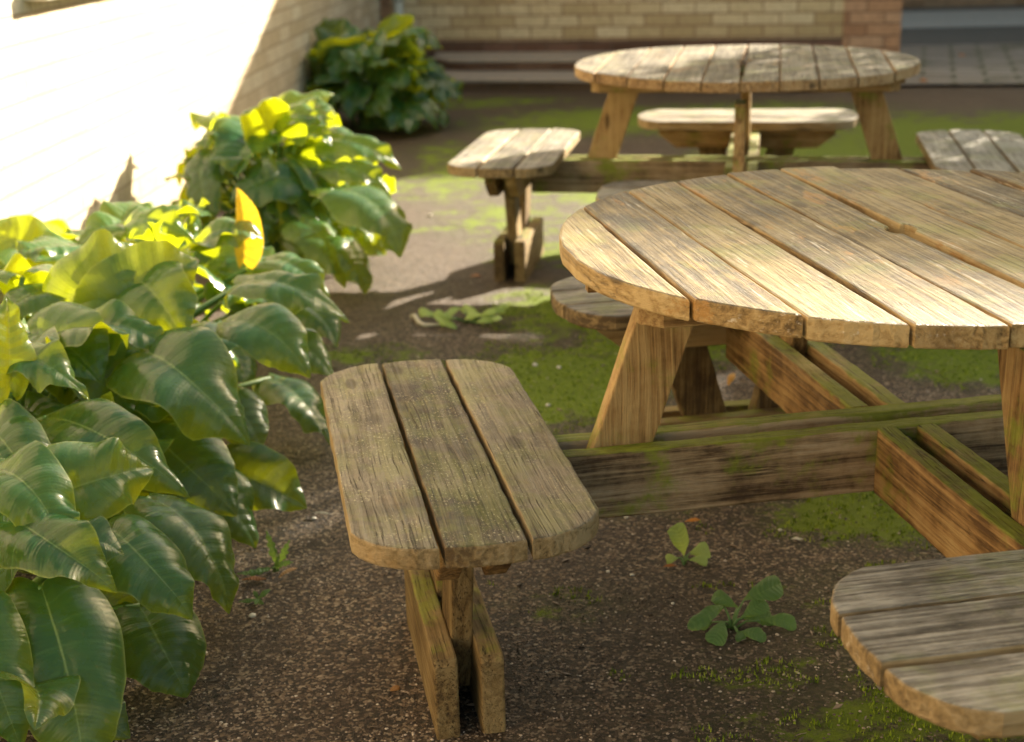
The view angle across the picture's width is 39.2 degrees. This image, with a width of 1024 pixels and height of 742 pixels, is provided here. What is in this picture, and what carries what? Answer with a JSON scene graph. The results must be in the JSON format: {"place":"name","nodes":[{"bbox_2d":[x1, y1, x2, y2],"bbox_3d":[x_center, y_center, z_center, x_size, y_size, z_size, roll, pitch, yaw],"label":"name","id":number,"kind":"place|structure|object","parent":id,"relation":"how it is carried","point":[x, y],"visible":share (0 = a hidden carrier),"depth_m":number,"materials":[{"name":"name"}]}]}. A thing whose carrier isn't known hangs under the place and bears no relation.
{"place":"outdoors","nodes":[
{"label":"outdoors","id":0,"kind":"place"},
{"bbox_2d":[0,0,380,304],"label":"brick building","id":1,"kind":"structure","parent":0,"point":[100,100],"depth_m":5.17,"materials":[{"name":"brick"}]},
{"bbox_2d":[0,84,1023,741],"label":"ground","id":2,"kind":"structure","parent":0,"point":[456,234],"depth_m":2.88,"materials":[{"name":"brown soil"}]},
{"bbox_2d":[0,437,238,741],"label":"arum lily","id":3,"kind":"object","parent":2,"relation":"on","point":[96,611],"visible":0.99,"depth_m":2.29,"materials":[{"name":"green plant"}]},
{"bbox_2d":[0,187,340,397],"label":"arum lily","id":4,"kind":"object","parent":2,"relation":"on","point":[227,250],"visible":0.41,"depth_m":3.91,"materials":[{"name":"green plant"}]},
{"bbox_2d":[0,229,348,573],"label":"arum lily","id":5,"kind":"object","parent":2,"relation":"on","point":[104,334],"visible":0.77,"depth_m":2.96,"materials":[{"name":"green plant"}]},
{"bbox_2d":[242,576,265,580],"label":"fallen leaf","id":6,"kind":"object","parent":2,"relation":"on","point":[255,578],"visible":1,"depth_m":2.84,"materials":[{"name":"brown plant"}]},
{"bbox_2d":[238,589,270,604],"bbox_3d":[-0.493,0.438,2.752,0.060,0.027,0.036,-2,18,0],"label":"weed","id":7,"kind":"object","parent":2,"relation":"on","point":[257,599],"visible":1,"depth_m":2.75,"materials":[{"name":"green plant"}]},
{"bbox_2d":[237,530,292,575],"bbox_3d":[-0.496,0.368,2.862,0.112,0.087,0.050,-7,19,-15],"label":"weed","id":8,"kind":"object","parent":2,"relation":"on","point":[280,563],"visible":1,"depth_m":2.87,"materials":[{"name":"green plant"}]},
{"bbox_2d":[278,567,296,577],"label":"fallen leaf","id":9,"kind":"object","parent":2,"relation":"on","point":[288,570],"visible":1,"depth_m":2.85,"materials":[{"name":"brown plant"}]},
{"bbox_2d":[163,90,412,293],"bbox_3d":[-0.822,-0.679,5.201,0.967,0.650,1.019,-2,18,0],"label":"arum lily","id":10,"kind":"object","parent":2,"relation":"on","point":[314,183],"visible":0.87,"depth_m":5.03,"materials":[{"name":"green plant"}]},
{"bbox_2d":[304,14,463,133],"bbox_3d":[-0.748,-1.759,8.467,0.920,0.665,1.026,-2,18,0],"label":"arum lily","id":11,"kind":"object","parent":2,"relation":"on","point":[392,74],"visible":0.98,"depth_m":8.22,"materials":[{"name":"green plant"}]},
{"bbox_2d":[390,685,400,690],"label":"fallen leaf","id":12,"kind":"object","parent":2,"relation":"on","point":[395,687],"visible":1,"depth_m":2.43,"materials":[{"name":"orange plant"}]},
{"bbox_2d":[409,313,440,326],"bbox_3d":[-0.277,-0.156,4.530,0.162,0.023,0.059,14,24,39],"label":"dry stalk","id":13,"kind":"object","parent":2,"relation":"on","point":[418,320],"visible":1,"depth_m":4.51,"materials":[{"name":"beige plant"}]},
{"bbox_2d":[419,304,508,328],"bbox_3d":[-0.153,-0.177,4.525,0.288,0.064,0.215,-2,18,0],"label":"weed","id":14,"kind":"object","parent":2,"relation":"on","point":[470,312],"visible":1,"depth_m":4.50,"materials":[{"name":"green plant"}]},
{"bbox_2d":[435,50,779,90],"bbox_3d":[0.743,-2.139,10.351,2.906,0.220,1.069,2,18,11],"label":"brick step","id":15,"kind":"object","parent":2,"relation":"on","point":[513,71],"visible":0.38,"depth_m":10.41,"materials":[{"name":"concrete"}]},
{"bbox_2d":[380,0,901,63],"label":"brick wall","id":16,"kind":"structure","parent":2,"relation":"on","point":[524,25],"depth_m":10.82,"materials":[{"name":"brick"}]},
{"bbox_2d":[393,0,403,14],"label":"drainpipe","id":17,"kind":"object","parent":16,"relation":"attached to","point":[398,6],"visible":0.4,"depth_m":11.04,"materials":[{"name":"grey plastic"}]},
{"bbox_2d":[324,293,1010,741],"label":"moss","id":18,"kind":"object","parent":2,"relation":"on","point":[674,675],"visible":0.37,"depth_m":3.12,"materials":[{"name":"green plant"}]},
{"bbox_2d":[320,166,1023,739],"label":"picnic table","id":19,"kind":"object","parent":2,"relation":"on","point":[452,474],"visible":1,"depth_m":2.31,"materials":[{"name":"wood"}]},
{"bbox_2d":[665,523,710,565],"bbox_3d":[0.356,0.349,2.862,0.093,0.086,0.049,-7,19,-15],"label":"weed","id":20,"kind":"object","parent":2,"relation":"on","point":[679,537],"visible":1,"depth_m":2.87,"materials":[{"name":"green plant"}]},
{"bbox_2d":[685,518,699,521],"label":"fallen leaf","id":21,"kind":"object","parent":2,"relation":"on","point":[693,519],"visible":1,"depth_m":3.03,"materials":[{"name":"orange plant"}]},
{"bbox_2d":[727,373,734,384],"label":"fallen leaf","id":22,"kind":"object","parent":2,"relation":"on","point":[730,378],"visible":1,"depth_m":3.80,"materials":[{"name":"orange plant"}]},
{"bbox_2d":[447,44,1023,281],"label":"picnic table","id":23,"kind":"object","parent":2,"relation":"on","point":[517,166],"visible":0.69,"depth_m":4.97,"materials":[{"name":"wood"}]},
{"bbox_2d":[687,575,796,645],"bbox_3d":[0.414,0.435,2.597,0.201,0.081,0.125,-2,18,0],"label":"weed","id":24,"kind":"object","parent":2,"relation":"on","point":[769,588],"visible":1,"depth_m":2.61,"materials":[{"name":"green plant"}]},
{"bbox_2d":[902,0,1023,7],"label":"brick wall","id":25,"kind":"structure","parent":2,"relation":"on","point":[932,3],"depth_m":15.95,"materials":[{"name":"brick"}]},
{"bbox_2d":[899,43,1023,83],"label":"paving","id":26,"kind":"structure","parent":0,"point":[997,63],"depth_m":10.73,"materials":[{"name":"grey stone"}]},
{"bbox_2d":[900,5,1023,45],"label":"yard","id":27,"kind":"structure","parent":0,"point":[957,35],"depth_m":12.97,"materials":[{"name":"concrete"}]},
{"bbox_2d":[901,9,1023,27],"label":"concrete path","id":28,"kind":"structure","parent":0,"point":[962,18],"depth_m":14.42,"materials":[{"name":"grey concrete"}]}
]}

